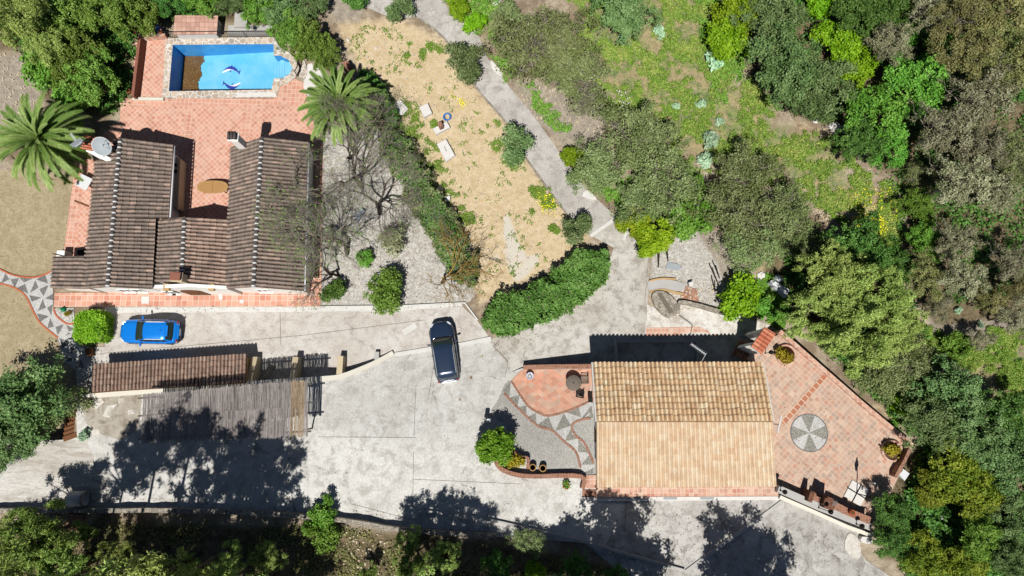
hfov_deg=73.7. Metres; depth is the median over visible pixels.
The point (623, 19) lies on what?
round tree
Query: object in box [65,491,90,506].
concrete pipe
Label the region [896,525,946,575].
acacia tree
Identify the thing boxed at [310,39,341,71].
conifer
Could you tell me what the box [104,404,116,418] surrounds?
lime patch
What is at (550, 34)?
olive tree
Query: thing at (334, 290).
flowering shrub
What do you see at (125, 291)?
window
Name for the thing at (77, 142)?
satellite dish
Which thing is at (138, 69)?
balustrade
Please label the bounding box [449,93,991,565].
yellow flowers
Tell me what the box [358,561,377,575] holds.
pine tree
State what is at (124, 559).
pine tree
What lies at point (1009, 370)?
meadow grass
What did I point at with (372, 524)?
stone wall
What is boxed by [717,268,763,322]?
leafy shrub
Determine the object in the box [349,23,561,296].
garden weeds
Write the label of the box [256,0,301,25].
dense tree
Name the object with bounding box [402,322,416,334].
kerb
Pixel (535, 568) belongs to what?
lime tree
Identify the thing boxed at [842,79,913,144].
green tree
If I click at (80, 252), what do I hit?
storage box
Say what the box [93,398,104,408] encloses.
lime patch
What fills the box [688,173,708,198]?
leafy shrub
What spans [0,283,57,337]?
path edging
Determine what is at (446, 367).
parked car
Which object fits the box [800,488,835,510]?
barbecue
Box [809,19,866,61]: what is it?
lime tree
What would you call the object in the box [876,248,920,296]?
dense tree
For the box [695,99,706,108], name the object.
thistle
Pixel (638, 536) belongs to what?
apron
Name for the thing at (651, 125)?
olive tree
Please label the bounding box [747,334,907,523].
terrace
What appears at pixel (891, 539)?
dense tree
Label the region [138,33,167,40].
balustrade
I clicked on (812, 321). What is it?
pine tree
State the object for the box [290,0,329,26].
dense tree
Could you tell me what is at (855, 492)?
parasol
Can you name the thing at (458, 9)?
lime shrub
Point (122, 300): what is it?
walkway
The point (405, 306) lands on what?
garden edging
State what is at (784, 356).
succulent shrub
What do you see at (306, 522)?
roadside bush
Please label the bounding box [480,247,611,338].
hedge
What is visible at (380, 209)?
bare tree
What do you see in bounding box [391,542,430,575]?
pine tree
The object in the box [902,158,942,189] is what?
olive tree
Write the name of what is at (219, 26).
door
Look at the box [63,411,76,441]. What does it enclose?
steps
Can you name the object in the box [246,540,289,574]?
pine tree
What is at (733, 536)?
kerb
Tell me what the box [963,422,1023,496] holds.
dense tree
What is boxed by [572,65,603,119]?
bare tree
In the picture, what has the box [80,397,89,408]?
potted plant
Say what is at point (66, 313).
plant
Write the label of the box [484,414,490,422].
water meter box
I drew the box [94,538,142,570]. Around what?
pine tree
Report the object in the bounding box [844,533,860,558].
chalk rock
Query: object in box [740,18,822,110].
dense tree
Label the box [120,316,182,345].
parked car
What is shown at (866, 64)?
lime tree
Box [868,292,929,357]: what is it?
pine tree
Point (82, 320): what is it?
topiary
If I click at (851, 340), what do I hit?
pine tree
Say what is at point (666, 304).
plank
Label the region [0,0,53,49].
pine tree
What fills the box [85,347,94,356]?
wooden crate
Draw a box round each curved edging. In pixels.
[649,278,675,280]
[650,289,682,294]
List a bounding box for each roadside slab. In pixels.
[490,60,502,77]
[582,190,596,199]
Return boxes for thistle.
[653,25,665,39]
[671,102,679,108]
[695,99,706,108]
[696,151,712,168]
[702,130,720,149]
[704,50,724,72]
[715,116,725,125]
[953,306,962,313]
[977,320,983,327]
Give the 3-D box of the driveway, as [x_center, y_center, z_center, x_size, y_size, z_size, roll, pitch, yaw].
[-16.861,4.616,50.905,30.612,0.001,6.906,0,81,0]
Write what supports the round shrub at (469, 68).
on the ground at (32, 228)
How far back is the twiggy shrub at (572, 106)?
52.10 m
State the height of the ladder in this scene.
1.540 m
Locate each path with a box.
[0,271,92,374]
[364,0,614,233]
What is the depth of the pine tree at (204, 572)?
37.03 m
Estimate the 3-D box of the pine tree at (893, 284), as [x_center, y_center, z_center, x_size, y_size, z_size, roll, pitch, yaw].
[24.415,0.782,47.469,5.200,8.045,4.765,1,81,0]
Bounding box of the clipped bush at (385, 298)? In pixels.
[363,266,404,315]
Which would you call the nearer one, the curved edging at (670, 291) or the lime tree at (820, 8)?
the curved edging at (670, 291)
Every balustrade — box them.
[131,38,145,98]
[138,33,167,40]
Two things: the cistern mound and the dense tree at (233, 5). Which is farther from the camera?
the dense tree at (233, 5)
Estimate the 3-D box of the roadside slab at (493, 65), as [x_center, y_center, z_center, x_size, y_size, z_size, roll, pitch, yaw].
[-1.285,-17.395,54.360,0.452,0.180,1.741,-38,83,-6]
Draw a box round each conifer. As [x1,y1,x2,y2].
[33,26,106,87]
[38,0,98,47]
[58,45,122,107]
[73,0,141,42]
[118,0,160,38]
[264,6,304,52]
[288,18,336,68]
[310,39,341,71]
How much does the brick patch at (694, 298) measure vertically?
0.120 m
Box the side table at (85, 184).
[75,174,92,191]
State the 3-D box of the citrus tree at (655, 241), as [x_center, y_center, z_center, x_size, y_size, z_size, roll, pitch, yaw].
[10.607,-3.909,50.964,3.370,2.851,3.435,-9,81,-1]
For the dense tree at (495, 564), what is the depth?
45.63 m
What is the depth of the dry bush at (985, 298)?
48.85 m
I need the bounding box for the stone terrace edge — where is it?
[299,60,306,78]
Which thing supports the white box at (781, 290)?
on the ground at (32, 228)
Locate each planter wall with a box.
[494,461,585,488]
[512,449,529,468]
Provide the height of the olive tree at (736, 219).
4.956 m
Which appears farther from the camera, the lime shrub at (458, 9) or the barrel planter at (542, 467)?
the lime shrub at (458, 9)
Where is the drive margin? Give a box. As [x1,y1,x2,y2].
[107,304,462,312]
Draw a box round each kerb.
[394,336,490,356]
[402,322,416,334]
[418,509,684,571]
[590,215,617,236]
[684,500,782,573]
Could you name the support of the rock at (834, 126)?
on the ground at (32, 228)
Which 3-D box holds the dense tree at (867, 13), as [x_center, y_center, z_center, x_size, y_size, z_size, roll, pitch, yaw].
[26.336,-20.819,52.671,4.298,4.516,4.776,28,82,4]
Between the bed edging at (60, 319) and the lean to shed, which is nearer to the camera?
the lean to shed
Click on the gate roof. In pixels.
(762, 338)
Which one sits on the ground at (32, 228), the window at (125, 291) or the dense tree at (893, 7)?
the dense tree at (893, 7)
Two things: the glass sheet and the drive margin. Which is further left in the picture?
the drive margin
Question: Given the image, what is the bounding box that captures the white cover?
[899,469,908,480]
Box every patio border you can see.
[120,99,301,104]
[180,105,192,217]
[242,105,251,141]
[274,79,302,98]
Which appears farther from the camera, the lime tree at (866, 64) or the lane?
the lime tree at (866, 64)
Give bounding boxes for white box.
[767,280,789,298]
[773,274,782,282]
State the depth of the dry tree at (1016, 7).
49.87 m
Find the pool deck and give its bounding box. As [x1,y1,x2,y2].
[133,34,168,96]
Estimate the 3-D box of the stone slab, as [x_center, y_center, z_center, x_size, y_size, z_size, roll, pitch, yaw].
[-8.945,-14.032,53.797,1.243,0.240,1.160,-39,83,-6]
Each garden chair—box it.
[576,390,584,397]
[581,376,588,383]
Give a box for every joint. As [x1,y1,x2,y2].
[100,320,421,353]
[353,504,412,519]
[384,437,415,437]
[413,392,415,468]
[415,479,513,483]
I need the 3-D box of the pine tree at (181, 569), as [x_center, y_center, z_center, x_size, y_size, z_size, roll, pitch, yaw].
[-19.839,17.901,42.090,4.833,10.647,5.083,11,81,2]
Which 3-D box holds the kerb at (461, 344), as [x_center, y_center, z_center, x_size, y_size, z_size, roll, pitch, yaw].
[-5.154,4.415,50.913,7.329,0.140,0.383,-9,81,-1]
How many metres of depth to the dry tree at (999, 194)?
49.26 m
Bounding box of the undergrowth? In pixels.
[1,0,1023,575]
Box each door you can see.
[180,290,210,294]
[218,23,221,35]
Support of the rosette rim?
on the terrace
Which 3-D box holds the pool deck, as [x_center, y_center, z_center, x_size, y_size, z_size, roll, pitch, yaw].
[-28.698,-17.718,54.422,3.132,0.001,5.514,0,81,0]
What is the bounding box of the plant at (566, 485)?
[561,480,570,491]
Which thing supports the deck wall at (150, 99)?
on the patio border at (231, 102)
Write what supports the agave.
on the ground at (32, 228)
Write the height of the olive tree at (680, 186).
5.155 m
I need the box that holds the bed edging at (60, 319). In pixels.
[53,308,73,324]
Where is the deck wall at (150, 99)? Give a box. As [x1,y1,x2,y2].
[132,97,164,100]
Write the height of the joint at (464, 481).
0.072 m
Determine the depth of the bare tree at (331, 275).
48.81 m
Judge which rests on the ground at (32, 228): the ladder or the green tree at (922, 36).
the green tree at (922, 36)
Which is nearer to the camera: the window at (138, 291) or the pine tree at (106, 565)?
the pine tree at (106, 565)
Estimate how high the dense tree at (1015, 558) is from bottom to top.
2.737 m
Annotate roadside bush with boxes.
[300,520,316,537]
[303,523,342,554]
[307,493,337,529]
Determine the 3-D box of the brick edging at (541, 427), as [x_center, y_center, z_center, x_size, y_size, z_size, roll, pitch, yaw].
[2.312,10.026,49.156,7.573,1.189,0.760,42,83,6]
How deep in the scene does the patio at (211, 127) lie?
53.54 m
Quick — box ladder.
[257,364,275,379]
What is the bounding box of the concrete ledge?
[228,25,273,35]
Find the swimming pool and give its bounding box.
[162,37,298,98]
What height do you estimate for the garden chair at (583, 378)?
0.930 m
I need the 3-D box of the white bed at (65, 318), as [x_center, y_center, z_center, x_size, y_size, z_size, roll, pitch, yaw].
[-33.613,2.064,51.293,1.669,0.001,1.134,0,81,0]
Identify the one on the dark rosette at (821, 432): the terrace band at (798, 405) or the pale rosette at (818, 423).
the pale rosette at (818, 423)
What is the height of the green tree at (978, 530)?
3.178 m
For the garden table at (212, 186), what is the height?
0.735 m
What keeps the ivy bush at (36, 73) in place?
on the ground at (32, 228)
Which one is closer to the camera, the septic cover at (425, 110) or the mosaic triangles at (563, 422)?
the mosaic triangles at (563, 422)
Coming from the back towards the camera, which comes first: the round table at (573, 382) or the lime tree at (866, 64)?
the lime tree at (866, 64)
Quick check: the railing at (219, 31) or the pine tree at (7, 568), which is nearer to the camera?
the pine tree at (7, 568)
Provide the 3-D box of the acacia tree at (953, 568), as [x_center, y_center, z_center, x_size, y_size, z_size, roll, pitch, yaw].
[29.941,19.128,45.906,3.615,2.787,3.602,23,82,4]
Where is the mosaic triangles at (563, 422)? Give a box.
[503,382,593,473]
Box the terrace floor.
[511,369,593,414]
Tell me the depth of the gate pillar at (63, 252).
51.18 m
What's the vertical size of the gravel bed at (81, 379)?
0.001 m
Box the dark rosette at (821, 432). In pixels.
[791,415,826,450]
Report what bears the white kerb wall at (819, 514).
on the ground at (32, 228)
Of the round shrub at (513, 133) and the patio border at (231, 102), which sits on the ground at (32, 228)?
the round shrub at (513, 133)
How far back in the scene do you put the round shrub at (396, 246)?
50.66 m
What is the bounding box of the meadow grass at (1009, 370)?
[565,0,1023,575]
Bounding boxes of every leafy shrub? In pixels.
[667,189,716,239]
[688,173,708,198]
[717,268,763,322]
[752,296,777,320]
[939,329,974,361]
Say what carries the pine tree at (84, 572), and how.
on the ground at (32, 228)
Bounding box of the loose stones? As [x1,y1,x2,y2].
[0,24,841,575]
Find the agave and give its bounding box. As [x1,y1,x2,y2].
[77,428,91,441]
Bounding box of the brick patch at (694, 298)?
[681,286,698,301]
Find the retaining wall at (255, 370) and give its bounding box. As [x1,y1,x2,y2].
[74,351,393,399]
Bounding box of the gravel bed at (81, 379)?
[76,347,106,393]
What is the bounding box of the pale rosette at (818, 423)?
[792,416,825,449]
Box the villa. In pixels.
[49,131,313,294]
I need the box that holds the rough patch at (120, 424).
[82,394,140,440]
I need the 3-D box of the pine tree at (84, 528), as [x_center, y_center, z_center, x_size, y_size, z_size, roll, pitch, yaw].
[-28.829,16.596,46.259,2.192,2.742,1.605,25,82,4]
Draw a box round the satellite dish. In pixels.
[90,137,111,155]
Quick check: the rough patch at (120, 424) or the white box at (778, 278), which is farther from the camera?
the white box at (778, 278)
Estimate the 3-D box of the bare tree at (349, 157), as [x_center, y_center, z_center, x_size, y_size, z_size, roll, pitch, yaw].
[-11.910,-9.924,50.461,5.843,5.685,8.626,0,81,0]
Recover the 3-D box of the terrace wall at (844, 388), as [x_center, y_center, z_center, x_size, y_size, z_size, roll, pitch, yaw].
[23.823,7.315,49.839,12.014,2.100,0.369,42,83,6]
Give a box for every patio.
[73,159,99,255]
[94,86,321,223]
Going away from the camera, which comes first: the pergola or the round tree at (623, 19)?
the pergola
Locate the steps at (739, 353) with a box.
[731,340,749,360]
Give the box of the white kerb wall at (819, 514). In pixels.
[778,495,872,537]
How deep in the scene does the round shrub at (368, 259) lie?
51.24 m
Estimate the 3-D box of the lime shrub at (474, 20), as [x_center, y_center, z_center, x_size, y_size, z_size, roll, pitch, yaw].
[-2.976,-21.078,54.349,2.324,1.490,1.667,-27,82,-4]
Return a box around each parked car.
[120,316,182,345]
[427,320,460,383]
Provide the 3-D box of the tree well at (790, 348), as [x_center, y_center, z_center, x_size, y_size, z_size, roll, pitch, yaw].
[19.811,4.821,49.333,1.520,0.240,1.520,0,81,0]
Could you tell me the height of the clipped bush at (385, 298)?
2.561 m
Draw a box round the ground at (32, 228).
[0,0,1023,575]
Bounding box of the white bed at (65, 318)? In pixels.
[55,308,73,322]
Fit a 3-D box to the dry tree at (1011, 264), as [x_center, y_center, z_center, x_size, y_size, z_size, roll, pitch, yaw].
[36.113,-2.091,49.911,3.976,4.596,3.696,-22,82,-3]
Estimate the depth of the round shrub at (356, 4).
54.19 m
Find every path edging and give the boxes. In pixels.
[0,269,50,277]
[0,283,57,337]
[416,16,589,235]
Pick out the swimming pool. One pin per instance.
(242, 67)
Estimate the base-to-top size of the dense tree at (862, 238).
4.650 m
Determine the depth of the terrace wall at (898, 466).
47.66 m
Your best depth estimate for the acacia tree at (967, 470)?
46.07 m
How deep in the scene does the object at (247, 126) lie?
53.65 m
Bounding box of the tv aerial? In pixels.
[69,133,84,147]
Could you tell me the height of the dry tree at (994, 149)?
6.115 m
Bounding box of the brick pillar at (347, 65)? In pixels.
[342,60,352,70]
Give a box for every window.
[116,289,136,293]
[129,289,147,293]
[166,291,180,294]
[255,289,273,293]
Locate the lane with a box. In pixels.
[0,440,118,506]
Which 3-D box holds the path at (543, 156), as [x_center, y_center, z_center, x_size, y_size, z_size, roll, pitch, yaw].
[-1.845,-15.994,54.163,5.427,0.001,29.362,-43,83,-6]
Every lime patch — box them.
[92,428,99,435]
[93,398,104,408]
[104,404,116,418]
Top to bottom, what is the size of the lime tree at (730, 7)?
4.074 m
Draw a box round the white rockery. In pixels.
[303,63,322,96]
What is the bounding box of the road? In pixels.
[491,222,753,371]
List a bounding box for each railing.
[158,30,269,37]
[294,59,300,75]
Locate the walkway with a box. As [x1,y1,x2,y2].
[54,292,320,306]
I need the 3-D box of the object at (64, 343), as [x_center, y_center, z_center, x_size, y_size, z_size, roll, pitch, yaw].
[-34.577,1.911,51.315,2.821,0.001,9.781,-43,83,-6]
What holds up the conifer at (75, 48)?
on the ground at (32, 228)
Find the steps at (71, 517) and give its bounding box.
[66,513,83,529]
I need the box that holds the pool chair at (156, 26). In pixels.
[154,25,163,33]
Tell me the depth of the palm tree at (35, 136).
48.97 m
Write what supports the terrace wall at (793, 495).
on the terrace
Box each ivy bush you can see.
[19,51,67,90]
[49,80,85,126]
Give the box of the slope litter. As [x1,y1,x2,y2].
[0,515,662,575]
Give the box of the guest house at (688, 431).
[582,361,778,500]
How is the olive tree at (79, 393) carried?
on the ground at (32, 228)
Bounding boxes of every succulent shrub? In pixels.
[774,346,794,365]
[879,443,901,458]
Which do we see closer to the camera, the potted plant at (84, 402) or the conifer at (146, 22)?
the potted plant at (84, 402)
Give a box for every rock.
[828,122,840,133]
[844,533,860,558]
[858,536,872,543]
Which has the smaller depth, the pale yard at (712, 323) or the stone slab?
the pale yard at (712, 323)
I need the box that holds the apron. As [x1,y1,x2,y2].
[586,493,888,575]
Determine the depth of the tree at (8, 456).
46.17 m
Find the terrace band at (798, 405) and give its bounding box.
[781,375,826,424]
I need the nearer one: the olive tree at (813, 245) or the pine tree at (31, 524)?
the pine tree at (31, 524)
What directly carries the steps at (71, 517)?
on the ground at (32, 228)
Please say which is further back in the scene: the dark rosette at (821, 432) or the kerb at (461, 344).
the kerb at (461, 344)
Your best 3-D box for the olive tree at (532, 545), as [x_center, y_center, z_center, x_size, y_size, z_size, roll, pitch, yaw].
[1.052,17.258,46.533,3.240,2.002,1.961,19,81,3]
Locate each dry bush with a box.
[921,291,954,322]
[966,280,1009,314]
[966,328,998,351]
[987,294,1023,339]
[999,271,1023,302]
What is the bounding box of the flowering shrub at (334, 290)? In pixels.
[318,277,347,302]
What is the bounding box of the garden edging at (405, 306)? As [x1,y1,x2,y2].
[320,302,477,319]
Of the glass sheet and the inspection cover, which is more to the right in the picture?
the glass sheet
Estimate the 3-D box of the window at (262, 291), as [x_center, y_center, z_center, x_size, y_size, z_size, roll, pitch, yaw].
[-18.186,0.242,50.107,1.040,1.155,0.160,0,81,0]
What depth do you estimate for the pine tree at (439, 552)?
44.76 m
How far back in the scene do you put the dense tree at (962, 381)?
47.22 m
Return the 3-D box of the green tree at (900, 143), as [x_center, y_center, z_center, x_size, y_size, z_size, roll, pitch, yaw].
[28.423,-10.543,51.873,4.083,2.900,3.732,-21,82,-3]
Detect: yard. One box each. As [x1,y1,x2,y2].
[41,341,623,551]
[490,380,595,478]
[645,305,769,334]
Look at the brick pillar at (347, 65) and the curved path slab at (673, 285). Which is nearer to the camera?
the curved path slab at (673, 285)
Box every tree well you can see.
[775,344,796,364]
[880,440,902,461]
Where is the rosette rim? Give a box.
[790,414,827,451]
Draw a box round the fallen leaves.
[93,106,890,570]
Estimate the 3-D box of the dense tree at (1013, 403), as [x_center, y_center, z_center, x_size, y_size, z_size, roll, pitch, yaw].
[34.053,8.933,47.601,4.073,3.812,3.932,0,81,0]
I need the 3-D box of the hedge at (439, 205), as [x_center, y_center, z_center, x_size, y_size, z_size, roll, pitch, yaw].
[-6.299,-6.311,51.716,4.390,2.260,16.726,-30,82,-4]
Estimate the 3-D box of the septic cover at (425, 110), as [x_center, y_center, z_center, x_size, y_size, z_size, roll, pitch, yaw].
[-6.758,-13.910,53.707,0.732,0.380,0.935,-25,82,-4]
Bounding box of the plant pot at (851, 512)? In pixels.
[848,509,855,515]
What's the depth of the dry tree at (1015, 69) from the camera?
49.58 m
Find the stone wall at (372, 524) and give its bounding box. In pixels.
[0,507,495,538]
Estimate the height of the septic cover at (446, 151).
0.395 m
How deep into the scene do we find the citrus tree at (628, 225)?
50.57 m
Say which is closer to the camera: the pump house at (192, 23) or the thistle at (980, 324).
the thistle at (980, 324)
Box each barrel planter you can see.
[529,463,535,470]
[539,464,546,471]
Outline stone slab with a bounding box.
[394,100,407,115]
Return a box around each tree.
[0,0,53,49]
[0,89,95,191]
[0,353,73,451]
[0,420,40,475]
[0,496,82,572]
[0,538,37,575]
[0,547,169,575]
[0,549,137,575]
[3,555,104,575]
[8,15,66,67]
[14,367,95,436]
[27,528,92,575]
[39,552,201,575]
[55,566,96,575]
[70,520,99,547]
[88,549,232,575]
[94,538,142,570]
[108,552,175,575]
[149,0,189,19]
[157,545,218,575]
[168,551,201,570]
[177,558,262,575]
[181,0,220,19]
[196,555,267,575]
[208,538,246,575]
[211,0,247,14]
[240,0,274,30]
[246,143,338,253]
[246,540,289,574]
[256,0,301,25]
[259,188,369,286]
[283,88,409,232]
[283,231,342,311]
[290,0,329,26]
[297,64,380,146]
[313,92,385,209]
[316,146,432,248]
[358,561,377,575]
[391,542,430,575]
[394,524,422,557]
[399,565,435,575]
[419,220,504,307]
[422,540,462,574]
[474,426,517,466]
[475,3,602,86]
[479,547,512,575]
[486,0,532,49]
[505,528,546,559]
[519,559,546,575]
[541,40,612,116]
[558,548,595,575]
[565,134,636,200]
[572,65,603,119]
[589,0,663,45]
[593,98,689,191]
[597,562,629,575]
[609,171,674,226]
[613,205,650,243]
[622,123,705,226]
[633,216,676,258]
[685,181,785,250]
[704,17,759,62]
[706,137,792,201]
[710,0,761,30]
[711,227,796,274]
[728,0,810,58]
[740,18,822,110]
[755,168,819,252]
[769,219,832,262]
[782,57,859,124]
[782,286,858,346]
[792,238,874,317]
[807,0,834,19]
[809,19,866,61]
[819,208,899,267]
[819,298,902,379]
[827,0,887,42]
[827,114,890,164]
[837,46,878,89]
[837,262,917,330]
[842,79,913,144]
[853,341,930,404]
[857,0,924,45]
[861,19,914,67]
[867,123,909,170]
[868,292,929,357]
[870,490,914,538]
[872,526,920,559]
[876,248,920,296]
[882,52,950,118]
[889,187,939,223]
[889,328,944,388]
[896,392,966,460]
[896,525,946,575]
[900,246,946,301]
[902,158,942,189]
[903,352,985,421]
[904,0,953,34]
[904,217,944,264]
[906,18,966,68]
[907,98,985,153]
[914,467,956,508]
[923,149,1004,208]
[925,29,1006,84]
[926,0,1007,45]
[926,438,998,506]
[931,213,984,259]
[936,66,1023,130]
[936,243,991,300]
[940,545,990,575]
[944,388,1013,464]
[947,123,1012,178]
[949,469,1005,519]
[954,515,1004,564]
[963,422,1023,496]
[965,169,1023,214]
[966,0,1023,42]
[972,18,1023,89]
[976,388,1023,440]
[983,492,1023,541]
[985,239,1023,284]
[987,123,1023,200]
[990,539,1023,575]
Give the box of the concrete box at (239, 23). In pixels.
[234,12,250,28]
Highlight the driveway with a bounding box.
[89,306,488,393]
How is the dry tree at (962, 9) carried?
on the ground at (32, 228)
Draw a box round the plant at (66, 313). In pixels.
[64,310,71,315]
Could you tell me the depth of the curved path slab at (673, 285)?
51.56 m
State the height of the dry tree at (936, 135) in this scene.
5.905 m
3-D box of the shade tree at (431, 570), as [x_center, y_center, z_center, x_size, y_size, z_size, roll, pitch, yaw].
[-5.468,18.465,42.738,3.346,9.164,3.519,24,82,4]
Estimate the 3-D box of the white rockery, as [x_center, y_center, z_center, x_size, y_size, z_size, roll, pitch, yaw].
[-15.663,-16.467,54.163,1.686,0.280,2.744,0,81,0]
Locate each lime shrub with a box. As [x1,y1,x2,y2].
[446,0,470,22]
[461,9,487,34]
[559,146,587,167]
[888,393,909,415]
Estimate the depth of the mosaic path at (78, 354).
51.23 m
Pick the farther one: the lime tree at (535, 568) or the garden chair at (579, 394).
the garden chair at (579, 394)
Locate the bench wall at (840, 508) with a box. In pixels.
[834,502,870,523]
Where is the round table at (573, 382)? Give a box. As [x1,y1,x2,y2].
[566,375,580,390]
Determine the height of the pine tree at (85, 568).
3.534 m
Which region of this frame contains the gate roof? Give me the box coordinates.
[737,327,775,353]
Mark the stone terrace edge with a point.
(303, 73)
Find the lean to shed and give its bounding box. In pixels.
[92,354,250,392]
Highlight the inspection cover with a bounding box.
[141,296,148,303]
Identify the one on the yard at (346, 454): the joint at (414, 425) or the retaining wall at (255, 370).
the joint at (414, 425)
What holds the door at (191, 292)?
in the villa
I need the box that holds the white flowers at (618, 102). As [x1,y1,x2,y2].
[323,1,704,286]
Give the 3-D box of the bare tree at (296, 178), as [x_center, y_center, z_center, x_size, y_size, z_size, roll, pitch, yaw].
[-15.299,-6.377,49.281,5.894,6.926,8.428,20,82,3]
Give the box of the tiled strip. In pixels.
[646,327,718,335]
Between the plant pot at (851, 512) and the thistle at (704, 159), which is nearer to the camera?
the plant pot at (851, 512)
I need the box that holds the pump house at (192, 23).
[173,15,221,38]
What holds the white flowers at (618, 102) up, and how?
on the ground at (32, 228)
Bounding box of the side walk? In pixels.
[310,139,322,292]
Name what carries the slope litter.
on the ground at (32, 228)
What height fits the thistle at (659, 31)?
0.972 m
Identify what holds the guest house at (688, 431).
on the ground at (32, 228)
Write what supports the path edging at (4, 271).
on the ground at (32, 228)
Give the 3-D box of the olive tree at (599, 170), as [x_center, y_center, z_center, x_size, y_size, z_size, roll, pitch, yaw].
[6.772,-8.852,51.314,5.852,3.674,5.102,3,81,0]
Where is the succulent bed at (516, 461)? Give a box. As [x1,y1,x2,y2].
[507,454,525,468]
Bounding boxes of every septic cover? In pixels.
[419,103,431,118]
[433,121,449,135]
[437,139,454,162]
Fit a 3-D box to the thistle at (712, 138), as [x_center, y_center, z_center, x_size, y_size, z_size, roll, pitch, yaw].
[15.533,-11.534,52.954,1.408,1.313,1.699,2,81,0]
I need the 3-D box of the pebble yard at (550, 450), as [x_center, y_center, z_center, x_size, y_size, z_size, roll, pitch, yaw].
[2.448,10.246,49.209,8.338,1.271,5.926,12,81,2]
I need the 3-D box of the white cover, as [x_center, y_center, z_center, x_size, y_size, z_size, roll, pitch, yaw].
[27.739,13.192,48.553,0.611,0.560,0.716,-40,83,-6]
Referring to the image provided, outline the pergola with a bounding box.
[138,380,312,443]
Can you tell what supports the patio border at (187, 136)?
on the patio at (211, 127)
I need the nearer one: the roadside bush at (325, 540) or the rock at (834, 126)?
the roadside bush at (325, 540)
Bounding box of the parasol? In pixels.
[844,480,875,505]
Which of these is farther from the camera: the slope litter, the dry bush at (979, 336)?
the dry bush at (979, 336)
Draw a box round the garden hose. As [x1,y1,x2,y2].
[443,113,450,120]
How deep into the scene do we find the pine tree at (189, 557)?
45.07 m
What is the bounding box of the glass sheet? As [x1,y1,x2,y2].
[666,262,681,270]
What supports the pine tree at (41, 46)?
on the ground at (32, 228)
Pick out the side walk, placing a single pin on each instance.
(317, 279)
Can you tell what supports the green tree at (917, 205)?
on the ground at (32, 228)
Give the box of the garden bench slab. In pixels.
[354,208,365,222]
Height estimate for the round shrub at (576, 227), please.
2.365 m
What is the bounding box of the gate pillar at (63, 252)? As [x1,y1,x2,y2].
[56,250,71,255]
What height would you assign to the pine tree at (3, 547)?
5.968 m
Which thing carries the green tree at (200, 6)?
on the ground at (32, 228)
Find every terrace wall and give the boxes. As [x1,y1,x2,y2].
[523,364,590,368]
[774,330,912,446]
[775,485,871,530]
[889,447,911,477]
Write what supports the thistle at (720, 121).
on the ground at (32, 228)
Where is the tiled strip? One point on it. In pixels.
(664, 331)
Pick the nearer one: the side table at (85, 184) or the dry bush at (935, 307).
the dry bush at (935, 307)
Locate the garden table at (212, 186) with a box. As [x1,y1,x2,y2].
[197,180,227,193]
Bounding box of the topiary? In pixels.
[72,309,114,345]
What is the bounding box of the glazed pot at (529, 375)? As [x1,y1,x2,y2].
[526,372,533,379]
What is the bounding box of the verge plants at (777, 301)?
[442,0,924,434]
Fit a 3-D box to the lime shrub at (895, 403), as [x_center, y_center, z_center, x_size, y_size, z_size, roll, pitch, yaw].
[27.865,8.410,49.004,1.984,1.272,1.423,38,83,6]
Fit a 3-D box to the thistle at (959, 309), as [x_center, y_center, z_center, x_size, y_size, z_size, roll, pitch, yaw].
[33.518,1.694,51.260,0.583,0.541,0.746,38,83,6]
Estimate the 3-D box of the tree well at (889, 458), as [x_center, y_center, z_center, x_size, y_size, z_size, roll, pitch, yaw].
[26.869,11.520,48.272,1.520,0.240,1.520,0,81,0]
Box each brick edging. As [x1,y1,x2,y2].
[504,393,581,467]
[511,381,587,416]
[571,417,594,462]
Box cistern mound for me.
[651,291,676,317]
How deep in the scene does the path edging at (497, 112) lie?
53.72 m
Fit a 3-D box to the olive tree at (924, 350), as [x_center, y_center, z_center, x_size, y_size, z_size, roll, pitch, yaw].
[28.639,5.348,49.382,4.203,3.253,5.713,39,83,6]
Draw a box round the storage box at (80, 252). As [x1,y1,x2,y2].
[77,248,86,255]
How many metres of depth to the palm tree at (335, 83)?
49.22 m
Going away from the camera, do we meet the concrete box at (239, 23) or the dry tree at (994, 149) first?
the dry tree at (994, 149)
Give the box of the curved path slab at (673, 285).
[647,279,684,290]
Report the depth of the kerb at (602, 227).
52.32 m
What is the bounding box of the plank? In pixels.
[658,294,672,312]
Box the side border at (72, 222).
[64,159,85,255]
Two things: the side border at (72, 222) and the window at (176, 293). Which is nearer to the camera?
the window at (176, 293)
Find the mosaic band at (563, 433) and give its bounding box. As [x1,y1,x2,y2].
[503,383,593,473]
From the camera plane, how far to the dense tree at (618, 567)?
45.77 m
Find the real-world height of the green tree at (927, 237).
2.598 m
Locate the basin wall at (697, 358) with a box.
[614,340,699,361]
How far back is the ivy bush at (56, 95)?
51.92 m
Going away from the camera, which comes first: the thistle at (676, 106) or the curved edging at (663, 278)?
the curved edging at (663, 278)
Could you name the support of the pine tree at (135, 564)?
on the ground at (32, 228)
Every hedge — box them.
[356,68,401,128]
[372,101,491,299]
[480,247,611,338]
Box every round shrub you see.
[342,0,368,9]
[355,249,374,267]
[375,222,409,258]
[383,0,416,23]
[443,40,484,88]
[499,122,536,168]
[560,212,592,245]
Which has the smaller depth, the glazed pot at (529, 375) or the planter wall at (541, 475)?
the planter wall at (541, 475)
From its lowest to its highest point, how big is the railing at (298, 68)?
0.883 m
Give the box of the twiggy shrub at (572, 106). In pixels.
[564,83,608,120]
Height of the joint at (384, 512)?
0.072 m

